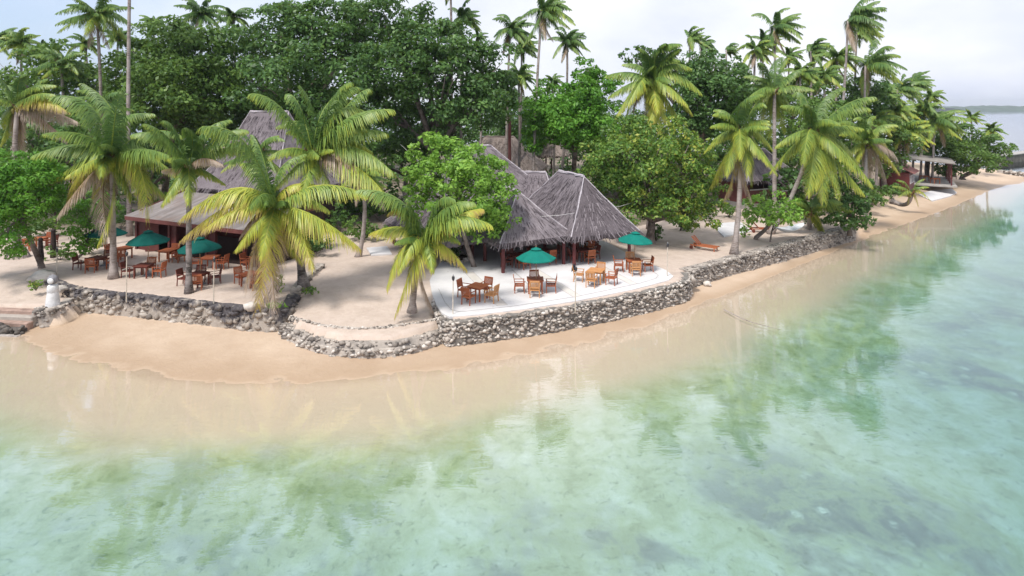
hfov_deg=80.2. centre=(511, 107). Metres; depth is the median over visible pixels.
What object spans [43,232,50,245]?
armchair
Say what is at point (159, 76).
tree
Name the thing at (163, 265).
armchair
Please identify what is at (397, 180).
undergrowth
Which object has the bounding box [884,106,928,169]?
tree
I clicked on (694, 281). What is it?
boulder
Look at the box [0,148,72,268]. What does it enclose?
tree
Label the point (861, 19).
palm tree
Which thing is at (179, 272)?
armchair
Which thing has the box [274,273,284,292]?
shrub
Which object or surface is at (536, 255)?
parasol
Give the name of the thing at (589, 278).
armchair
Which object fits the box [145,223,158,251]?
door
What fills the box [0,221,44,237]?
shrub
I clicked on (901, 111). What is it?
palm tree
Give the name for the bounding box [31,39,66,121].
palm tree
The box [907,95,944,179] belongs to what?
palm tree
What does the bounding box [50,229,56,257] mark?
carved post
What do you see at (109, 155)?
palm tree
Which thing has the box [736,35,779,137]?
palm tree
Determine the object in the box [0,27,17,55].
palm tree
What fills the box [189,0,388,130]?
tree
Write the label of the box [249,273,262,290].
armchair
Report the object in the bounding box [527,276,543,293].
table
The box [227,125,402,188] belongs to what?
tree
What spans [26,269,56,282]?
boulder
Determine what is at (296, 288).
stone wall
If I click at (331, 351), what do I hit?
stone wall
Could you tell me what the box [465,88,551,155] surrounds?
tree
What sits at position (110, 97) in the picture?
palm tree
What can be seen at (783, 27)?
palm tree
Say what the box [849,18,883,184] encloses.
palm tree
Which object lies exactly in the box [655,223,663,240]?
shrub
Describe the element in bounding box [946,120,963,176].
palm tree
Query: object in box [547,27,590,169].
palm tree
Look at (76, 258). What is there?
armchair
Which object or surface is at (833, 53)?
palm tree
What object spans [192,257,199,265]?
armchair
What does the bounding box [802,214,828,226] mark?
shrub
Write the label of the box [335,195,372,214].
shrub
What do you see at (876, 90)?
tree
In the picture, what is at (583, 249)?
table
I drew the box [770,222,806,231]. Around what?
hammock
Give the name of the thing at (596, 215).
thatched hut
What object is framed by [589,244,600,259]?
armchair
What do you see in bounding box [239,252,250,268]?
armchair
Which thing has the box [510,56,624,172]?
tree
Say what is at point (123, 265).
armchair
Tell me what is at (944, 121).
palm tree
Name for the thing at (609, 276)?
armchair
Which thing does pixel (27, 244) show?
armchair
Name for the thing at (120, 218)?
shrub
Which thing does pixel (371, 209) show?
shrub
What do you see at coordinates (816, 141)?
palm tree
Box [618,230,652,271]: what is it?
parasol
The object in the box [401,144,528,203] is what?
thatched hut
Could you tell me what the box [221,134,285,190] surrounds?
palm tree
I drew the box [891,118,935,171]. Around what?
palm tree
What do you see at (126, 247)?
table
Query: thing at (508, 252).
armchair
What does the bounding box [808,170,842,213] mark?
palm tree
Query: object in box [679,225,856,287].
stone wall
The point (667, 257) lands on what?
garden torch
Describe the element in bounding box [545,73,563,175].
palm tree
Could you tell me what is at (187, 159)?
palm tree
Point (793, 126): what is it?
tree
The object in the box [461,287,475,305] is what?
armchair
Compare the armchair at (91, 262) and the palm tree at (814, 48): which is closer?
the armchair at (91, 262)
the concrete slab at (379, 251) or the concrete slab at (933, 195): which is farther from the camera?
the concrete slab at (933, 195)
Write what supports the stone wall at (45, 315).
on the ground
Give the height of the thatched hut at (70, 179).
6.100 m
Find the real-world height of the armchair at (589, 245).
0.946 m
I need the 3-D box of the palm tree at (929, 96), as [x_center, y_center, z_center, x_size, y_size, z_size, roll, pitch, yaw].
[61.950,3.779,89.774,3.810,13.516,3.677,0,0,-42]
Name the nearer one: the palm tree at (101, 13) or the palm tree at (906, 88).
the palm tree at (101, 13)
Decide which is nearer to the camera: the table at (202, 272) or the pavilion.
the table at (202, 272)
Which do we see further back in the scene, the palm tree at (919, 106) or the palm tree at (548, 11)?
the palm tree at (919, 106)
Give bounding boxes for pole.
[508,116,510,160]
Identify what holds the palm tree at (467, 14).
on the ground
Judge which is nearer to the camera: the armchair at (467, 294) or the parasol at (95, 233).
the armchair at (467, 294)
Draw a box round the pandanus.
[4,224,30,259]
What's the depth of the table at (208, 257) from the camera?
39.04 m
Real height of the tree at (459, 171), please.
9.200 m
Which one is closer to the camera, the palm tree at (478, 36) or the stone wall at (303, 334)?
the stone wall at (303, 334)
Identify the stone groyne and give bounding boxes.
[996,169,1023,176]
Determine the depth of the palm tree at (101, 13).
53.68 m
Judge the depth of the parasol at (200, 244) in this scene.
35.29 m
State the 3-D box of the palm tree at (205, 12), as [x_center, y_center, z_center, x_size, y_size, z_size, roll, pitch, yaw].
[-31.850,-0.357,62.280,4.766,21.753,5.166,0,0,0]
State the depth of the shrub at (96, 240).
42.87 m
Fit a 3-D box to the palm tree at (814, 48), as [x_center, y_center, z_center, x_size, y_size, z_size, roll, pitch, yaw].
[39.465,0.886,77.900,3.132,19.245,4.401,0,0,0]
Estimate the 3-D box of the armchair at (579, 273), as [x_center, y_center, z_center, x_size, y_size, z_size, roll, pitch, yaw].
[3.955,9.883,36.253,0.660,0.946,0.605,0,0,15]
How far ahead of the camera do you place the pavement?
36.33 m
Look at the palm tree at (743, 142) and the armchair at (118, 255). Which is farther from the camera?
the palm tree at (743, 142)
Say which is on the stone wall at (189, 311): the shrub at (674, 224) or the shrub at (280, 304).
the shrub at (280, 304)
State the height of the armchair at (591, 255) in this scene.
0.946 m
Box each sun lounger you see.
[689,235,719,251]
[749,222,768,232]
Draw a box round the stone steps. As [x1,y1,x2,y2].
[0,307,37,336]
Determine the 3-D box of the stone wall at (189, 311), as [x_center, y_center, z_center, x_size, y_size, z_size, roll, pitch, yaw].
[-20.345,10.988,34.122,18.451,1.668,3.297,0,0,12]
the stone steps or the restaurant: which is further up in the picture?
the restaurant
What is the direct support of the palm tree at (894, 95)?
on the ground
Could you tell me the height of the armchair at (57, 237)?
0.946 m
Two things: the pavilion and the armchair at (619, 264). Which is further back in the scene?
the pavilion
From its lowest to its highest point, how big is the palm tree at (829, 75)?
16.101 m
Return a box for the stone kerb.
[288,315,436,329]
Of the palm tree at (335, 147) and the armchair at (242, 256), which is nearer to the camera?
the palm tree at (335, 147)
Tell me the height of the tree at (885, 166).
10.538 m
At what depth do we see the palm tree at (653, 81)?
50.91 m
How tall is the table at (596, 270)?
0.758 m
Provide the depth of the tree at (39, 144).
53.25 m
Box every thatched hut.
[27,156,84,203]
[381,191,486,261]
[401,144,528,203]
[468,187,567,272]
[476,136,548,170]
[520,170,550,197]
[528,169,646,265]
[530,139,571,171]
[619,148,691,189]
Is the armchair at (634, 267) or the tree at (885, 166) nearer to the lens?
the armchair at (634, 267)
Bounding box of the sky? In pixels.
[0,0,1023,107]
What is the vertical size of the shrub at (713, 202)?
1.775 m
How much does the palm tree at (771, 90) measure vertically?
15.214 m
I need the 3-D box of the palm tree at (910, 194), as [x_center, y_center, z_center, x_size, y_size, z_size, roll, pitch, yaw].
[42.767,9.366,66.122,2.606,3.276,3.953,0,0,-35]
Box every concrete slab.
[366,246,391,255]
[711,222,751,237]
[918,189,956,201]
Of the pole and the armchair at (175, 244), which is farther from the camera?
the pole
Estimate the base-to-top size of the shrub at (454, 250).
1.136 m
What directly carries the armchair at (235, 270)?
on the ground
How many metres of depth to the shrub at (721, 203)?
60.56 m
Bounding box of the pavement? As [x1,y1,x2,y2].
[430,240,673,318]
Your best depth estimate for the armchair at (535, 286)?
32.97 m
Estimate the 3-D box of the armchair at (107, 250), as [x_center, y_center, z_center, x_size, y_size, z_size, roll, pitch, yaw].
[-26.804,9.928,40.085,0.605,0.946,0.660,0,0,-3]
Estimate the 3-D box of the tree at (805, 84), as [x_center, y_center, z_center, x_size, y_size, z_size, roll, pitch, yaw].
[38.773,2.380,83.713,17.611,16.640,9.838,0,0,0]
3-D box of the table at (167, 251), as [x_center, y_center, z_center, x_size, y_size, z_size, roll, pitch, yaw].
[-23.292,10.021,41.167,0.930,0.758,0.920,0,0,10]
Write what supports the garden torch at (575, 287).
on the ground
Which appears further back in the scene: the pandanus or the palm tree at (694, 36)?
the palm tree at (694, 36)
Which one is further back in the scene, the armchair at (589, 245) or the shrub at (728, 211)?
the shrub at (728, 211)
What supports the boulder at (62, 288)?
on the stone wall at (189, 311)
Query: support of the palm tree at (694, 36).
on the ground
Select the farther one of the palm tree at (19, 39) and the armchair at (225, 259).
the palm tree at (19, 39)
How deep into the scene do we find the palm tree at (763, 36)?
79.53 m
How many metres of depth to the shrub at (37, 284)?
34.54 m
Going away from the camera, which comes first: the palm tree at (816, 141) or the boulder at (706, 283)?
the boulder at (706, 283)
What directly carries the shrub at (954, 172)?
on the ground
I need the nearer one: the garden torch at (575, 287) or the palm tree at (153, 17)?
the garden torch at (575, 287)
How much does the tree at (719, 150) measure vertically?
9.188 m
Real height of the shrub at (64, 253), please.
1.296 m
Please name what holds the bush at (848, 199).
on the ground
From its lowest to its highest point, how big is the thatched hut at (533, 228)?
5.011 m
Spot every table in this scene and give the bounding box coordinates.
[29,236,48,246]
[84,255,108,270]
[117,246,132,259]
[132,263,154,278]
[157,248,178,261]
[192,270,210,287]
[201,255,219,269]
[240,270,261,287]
[247,256,259,269]
[466,282,488,301]
[509,252,526,267]
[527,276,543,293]
[540,247,551,252]
[576,247,591,261]
[587,267,604,284]
[625,257,642,272]
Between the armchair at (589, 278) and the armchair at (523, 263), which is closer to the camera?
the armchair at (589, 278)
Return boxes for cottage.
[710,148,795,209]
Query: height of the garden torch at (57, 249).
2.090 m
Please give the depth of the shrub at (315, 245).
42.05 m
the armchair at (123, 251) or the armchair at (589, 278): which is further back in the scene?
the armchair at (123, 251)
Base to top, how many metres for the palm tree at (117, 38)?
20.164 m
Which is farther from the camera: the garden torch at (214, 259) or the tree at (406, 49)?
the tree at (406, 49)
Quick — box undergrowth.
[0,76,856,220]
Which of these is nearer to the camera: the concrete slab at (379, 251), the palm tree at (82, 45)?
the concrete slab at (379, 251)
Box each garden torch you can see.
[56,247,58,273]
[125,250,127,301]
[213,256,215,303]
[452,274,454,313]
[575,266,576,312]
[667,242,668,275]
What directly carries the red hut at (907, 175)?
on the ground
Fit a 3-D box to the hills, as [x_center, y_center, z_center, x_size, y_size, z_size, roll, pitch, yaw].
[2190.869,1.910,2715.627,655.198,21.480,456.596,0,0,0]
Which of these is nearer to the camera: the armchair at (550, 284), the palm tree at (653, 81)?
the armchair at (550, 284)
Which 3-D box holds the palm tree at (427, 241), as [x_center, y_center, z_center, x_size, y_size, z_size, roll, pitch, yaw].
[-4.353,7.381,31.018,6.924,6.616,3.476,0,0,0]
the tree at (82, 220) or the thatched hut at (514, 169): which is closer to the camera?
the tree at (82, 220)
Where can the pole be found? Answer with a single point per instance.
(509, 141)
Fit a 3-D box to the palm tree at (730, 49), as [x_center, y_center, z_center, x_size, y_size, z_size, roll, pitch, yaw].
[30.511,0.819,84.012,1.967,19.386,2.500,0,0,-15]
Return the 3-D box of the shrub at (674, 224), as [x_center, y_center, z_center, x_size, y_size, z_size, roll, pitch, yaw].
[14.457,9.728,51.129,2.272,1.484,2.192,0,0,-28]
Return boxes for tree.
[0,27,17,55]
[0,27,41,207]
[0,38,138,212]
[0,73,79,242]
[0,110,110,223]
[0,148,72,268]
[30,48,89,213]
[30,82,182,279]
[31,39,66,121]
[55,0,136,223]
[60,187,123,257]
[66,33,105,197]
[68,90,134,246]
[80,117,223,205]
[95,14,253,197]
[103,27,133,195]
[126,0,133,236]
[130,120,248,294]
[138,15,167,182]
[174,0,226,168]
[178,126,369,320]
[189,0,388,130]
[213,7,253,54]
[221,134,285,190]
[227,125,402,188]
[247,82,395,290]
[339,162,389,256]
[341,0,524,162]
[350,118,475,203]
[354,189,493,320]
[400,131,521,266]
[445,0,452,155]
[447,0,481,147]
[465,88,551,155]
[470,29,488,143]
[492,14,536,158]
[500,62,535,167]
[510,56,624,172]
[513,35,537,134]
[518,0,575,170]
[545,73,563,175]
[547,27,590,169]
[556,100,686,197]
[575,114,732,243]
[605,43,701,228]
[617,45,767,187]
[670,127,832,186]
[684,26,706,178]
[699,36,716,170]
[704,94,777,254]
[724,43,738,153]
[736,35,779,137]
[741,190,809,239]
[744,57,813,212]
[750,67,853,165]
[751,8,805,71]
[751,29,784,186]
[759,81,879,192]
[760,157,833,215]
[766,87,877,234]
[772,47,805,161]
[773,193,854,231]
[779,55,824,189]
[802,59,848,110]
[806,38,833,98]
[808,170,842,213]
[812,44,864,187]
[832,0,886,199]
[837,71,900,182]
[839,116,899,221]
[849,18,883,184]
[850,109,926,191]
[851,110,901,191]
[853,39,907,187]
[871,83,905,157]
[881,101,920,165]
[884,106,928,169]
[889,179,929,206]
[890,74,926,103]
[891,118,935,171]
[891,124,969,176]
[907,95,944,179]
[910,71,935,167]
[918,122,1018,179]
[919,99,973,181]
[921,88,947,172]
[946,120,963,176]
[958,108,985,173]
[978,122,1008,171]
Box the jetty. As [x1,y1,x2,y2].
[997,151,1023,163]
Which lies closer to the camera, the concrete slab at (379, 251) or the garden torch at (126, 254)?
the garden torch at (126, 254)
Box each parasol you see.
[84,223,127,266]
[125,229,169,275]
[177,235,221,284]
[516,246,555,292]
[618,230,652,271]
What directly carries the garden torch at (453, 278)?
on the pavement
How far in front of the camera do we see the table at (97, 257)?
39.03 m
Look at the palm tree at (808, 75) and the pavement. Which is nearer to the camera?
the pavement
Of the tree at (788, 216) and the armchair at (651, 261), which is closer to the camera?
the armchair at (651, 261)
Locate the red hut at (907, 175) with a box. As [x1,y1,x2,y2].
[874,163,919,191]
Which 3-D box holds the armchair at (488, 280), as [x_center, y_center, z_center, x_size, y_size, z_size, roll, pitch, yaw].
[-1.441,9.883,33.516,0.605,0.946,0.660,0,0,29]
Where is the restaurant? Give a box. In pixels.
[124,110,348,267]
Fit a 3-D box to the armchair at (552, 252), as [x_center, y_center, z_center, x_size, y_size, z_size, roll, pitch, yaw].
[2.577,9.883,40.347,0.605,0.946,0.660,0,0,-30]
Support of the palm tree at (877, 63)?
on the ground
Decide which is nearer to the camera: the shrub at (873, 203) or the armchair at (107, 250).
the armchair at (107, 250)
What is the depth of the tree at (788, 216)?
46.03 m
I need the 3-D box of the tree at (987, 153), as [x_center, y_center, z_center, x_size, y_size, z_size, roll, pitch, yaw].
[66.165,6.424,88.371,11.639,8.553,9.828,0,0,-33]
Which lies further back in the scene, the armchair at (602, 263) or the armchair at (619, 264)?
the armchair at (619, 264)
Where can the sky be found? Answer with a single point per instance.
(972, 50)
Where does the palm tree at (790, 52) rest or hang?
on the ground
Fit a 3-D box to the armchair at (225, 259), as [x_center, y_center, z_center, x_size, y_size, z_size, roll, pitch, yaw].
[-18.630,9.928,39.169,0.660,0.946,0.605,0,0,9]
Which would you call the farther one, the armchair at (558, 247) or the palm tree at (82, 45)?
the palm tree at (82, 45)
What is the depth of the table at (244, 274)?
35.24 m
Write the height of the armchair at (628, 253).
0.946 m
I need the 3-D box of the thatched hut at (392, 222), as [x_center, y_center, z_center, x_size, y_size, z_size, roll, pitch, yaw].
[-5.398,8.215,43.631,5.883,4.569,10.187,0,0,-28]
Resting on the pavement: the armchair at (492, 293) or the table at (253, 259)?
the armchair at (492, 293)
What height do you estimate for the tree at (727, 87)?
17.463 m
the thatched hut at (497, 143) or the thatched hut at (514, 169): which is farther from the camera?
the thatched hut at (497, 143)
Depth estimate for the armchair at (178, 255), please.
40.70 m
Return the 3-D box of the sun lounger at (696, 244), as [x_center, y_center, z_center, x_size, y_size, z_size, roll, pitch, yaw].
[14.053,9.946,44.380,1.972,0.918,0.800,0,0,38]
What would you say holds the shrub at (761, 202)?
on the ground
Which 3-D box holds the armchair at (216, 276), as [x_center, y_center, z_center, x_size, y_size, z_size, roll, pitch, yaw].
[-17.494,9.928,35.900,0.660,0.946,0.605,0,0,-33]
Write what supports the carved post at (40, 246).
on the ground
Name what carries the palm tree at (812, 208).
on the ground
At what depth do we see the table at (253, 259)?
38.83 m
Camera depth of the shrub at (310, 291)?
33.95 m
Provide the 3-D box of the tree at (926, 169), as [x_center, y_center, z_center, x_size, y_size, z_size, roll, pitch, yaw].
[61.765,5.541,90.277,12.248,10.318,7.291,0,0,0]
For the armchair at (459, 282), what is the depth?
33.25 m
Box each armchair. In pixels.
[22,239,35,251]
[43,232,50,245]
[45,234,58,246]
[71,253,83,269]
[84,258,98,272]
[98,249,109,265]
[106,252,119,268]
[117,248,125,260]
[120,260,135,277]
[143,257,156,273]
[151,261,166,277]
[171,243,179,258]
[172,253,184,262]
[175,267,185,285]
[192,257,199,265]
[192,274,202,290]
[195,264,206,281]
[209,266,221,283]
[216,253,229,269]
[233,266,247,284]
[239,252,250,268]
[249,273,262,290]
[456,277,470,298]
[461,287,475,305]
[481,276,492,290]
[484,284,499,303]
[500,252,512,268]
[506,248,517,262]
[513,274,524,293]
[518,260,530,269]
[529,269,539,286]
[529,281,539,297]
[545,275,556,293]
[549,244,560,257]
[549,249,556,264]
[566,247,577,261]
[572,265,583,282]
[584,240,594,249]
[584,250,595,263]
[585,271,597,288]
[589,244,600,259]
[595,261,605,274]
[605,268,618,285]
[613,256,623,271]
[625,251,635,268]
[630,261,640,275]
[642,255,653,271]
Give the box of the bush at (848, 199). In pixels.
[819,166,883,235]
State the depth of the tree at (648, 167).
44.94 m
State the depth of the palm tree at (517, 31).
67.71 m
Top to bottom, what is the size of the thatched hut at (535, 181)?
5.161 m
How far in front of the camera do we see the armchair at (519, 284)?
33.81 m
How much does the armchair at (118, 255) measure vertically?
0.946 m
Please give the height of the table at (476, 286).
0.758 m
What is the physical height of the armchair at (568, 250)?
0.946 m
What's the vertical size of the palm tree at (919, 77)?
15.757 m
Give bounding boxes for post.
[37,237,43,265]
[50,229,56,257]
[769,221,778,241]
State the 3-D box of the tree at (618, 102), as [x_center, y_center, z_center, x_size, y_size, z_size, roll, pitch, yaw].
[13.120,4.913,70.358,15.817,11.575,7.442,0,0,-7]
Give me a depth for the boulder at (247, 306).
31.04 m
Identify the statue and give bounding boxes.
[45,275,60,307]
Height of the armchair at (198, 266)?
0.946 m
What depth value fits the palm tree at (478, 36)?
73.81 m
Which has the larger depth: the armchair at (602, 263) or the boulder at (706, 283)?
the boulder at (706, 283)
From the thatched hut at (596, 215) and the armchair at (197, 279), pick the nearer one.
the armchair at (197, 279)
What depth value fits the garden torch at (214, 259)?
32.07 m
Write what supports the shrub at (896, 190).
on the ground
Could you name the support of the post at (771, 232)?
on the ground
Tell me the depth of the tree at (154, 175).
57.82 m
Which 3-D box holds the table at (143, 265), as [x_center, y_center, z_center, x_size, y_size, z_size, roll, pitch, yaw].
[-22.566,10.021,37.283,0.930,0.758,0.920,0,0,0]
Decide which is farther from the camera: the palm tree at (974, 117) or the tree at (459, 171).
the palm tree at (974, 117)
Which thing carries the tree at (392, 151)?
on the ground
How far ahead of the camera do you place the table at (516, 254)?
39.65 m
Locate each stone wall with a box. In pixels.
[31,297,78,327]
[45,279,300,332]
[278,329,442,358]
[279,322,441,348]
[290,263,324,294]
[431,272,692,346]
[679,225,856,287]
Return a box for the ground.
[0,145,1023,575]
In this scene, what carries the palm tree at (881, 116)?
on the ground
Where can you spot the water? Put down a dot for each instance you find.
(1006, 197)
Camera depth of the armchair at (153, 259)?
38.38 m
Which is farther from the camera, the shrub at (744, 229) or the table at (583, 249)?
the shrub at (744, 229)
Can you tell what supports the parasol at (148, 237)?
on the ground
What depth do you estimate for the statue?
32.73 m
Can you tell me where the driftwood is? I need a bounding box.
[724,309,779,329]
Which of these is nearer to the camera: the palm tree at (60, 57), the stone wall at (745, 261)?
the stone wall at (745, 261)
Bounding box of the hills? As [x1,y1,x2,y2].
[935,105,1023,109]
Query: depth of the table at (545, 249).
41.04 m
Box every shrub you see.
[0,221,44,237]
[26,280,43,290]
[31,212,70,234]
[44,242,75,260]
[80,227,104,253]
[105,205,134,228]
[266,300,287,307]
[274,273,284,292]
[301,286,319,294]
[305,234,333,257]
[325,202,353,231]
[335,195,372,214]
[342,215,382,239]
[362,200,394,220]
[451,246,461,256]
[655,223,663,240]
[669,217,699,230]
[689,200,719,213]
[715,199,728,210]
[718,203,735,217]
[740,222,751,237]
[758,191,781,207]
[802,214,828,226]
[860,189,888,206]
[868,183,894,199]
[882,179,906,195]
[934,165,962,178]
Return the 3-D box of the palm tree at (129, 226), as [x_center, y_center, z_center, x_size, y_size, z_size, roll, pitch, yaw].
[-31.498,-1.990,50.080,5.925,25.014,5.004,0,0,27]
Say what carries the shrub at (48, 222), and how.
on the ground
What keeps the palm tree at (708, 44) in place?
on the ground
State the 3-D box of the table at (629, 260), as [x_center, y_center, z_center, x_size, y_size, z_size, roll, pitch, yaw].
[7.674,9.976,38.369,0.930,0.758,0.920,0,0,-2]
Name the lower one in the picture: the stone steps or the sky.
the stone steps
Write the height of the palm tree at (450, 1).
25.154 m
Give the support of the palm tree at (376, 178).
on the ground
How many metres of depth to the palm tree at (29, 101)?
44.88 m
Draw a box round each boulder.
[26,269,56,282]
[59,285,68,292]
[243,301,258,311]
[691,275,697,285]
[703,281,711,286]
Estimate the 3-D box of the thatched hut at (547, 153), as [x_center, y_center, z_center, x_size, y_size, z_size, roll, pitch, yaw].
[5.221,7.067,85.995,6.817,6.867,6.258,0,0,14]
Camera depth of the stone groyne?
102.37 m
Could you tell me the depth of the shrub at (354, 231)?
47.19 m
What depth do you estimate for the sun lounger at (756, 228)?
50.42 m
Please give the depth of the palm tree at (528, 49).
71.60 m
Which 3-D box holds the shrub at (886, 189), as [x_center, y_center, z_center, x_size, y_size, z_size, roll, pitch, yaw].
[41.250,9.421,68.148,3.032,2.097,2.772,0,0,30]
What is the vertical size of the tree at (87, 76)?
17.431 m
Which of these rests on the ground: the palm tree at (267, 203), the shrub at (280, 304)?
the palm tree at (267, 203)
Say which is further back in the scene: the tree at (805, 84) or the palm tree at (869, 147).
the tree at (805, 84)
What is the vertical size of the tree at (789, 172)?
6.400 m
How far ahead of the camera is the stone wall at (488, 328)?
31.47 m
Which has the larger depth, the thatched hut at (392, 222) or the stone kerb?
the thatched hut at (392, 222)
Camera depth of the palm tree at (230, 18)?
69.66 m
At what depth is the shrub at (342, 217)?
50.25 m
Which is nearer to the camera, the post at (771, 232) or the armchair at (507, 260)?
the armchair at (507, 260)
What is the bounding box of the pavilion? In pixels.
[904,154,957,187]
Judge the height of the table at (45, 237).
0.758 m
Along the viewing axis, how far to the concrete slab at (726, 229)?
51.26 m
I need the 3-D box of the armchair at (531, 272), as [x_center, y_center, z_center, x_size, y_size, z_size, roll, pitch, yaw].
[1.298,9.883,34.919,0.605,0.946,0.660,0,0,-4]
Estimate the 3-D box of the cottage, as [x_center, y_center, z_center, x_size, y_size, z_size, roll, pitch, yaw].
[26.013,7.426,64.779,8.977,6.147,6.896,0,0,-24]
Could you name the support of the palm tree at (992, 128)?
on the ground
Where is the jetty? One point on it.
(1018, 156)
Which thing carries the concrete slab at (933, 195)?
on the ground

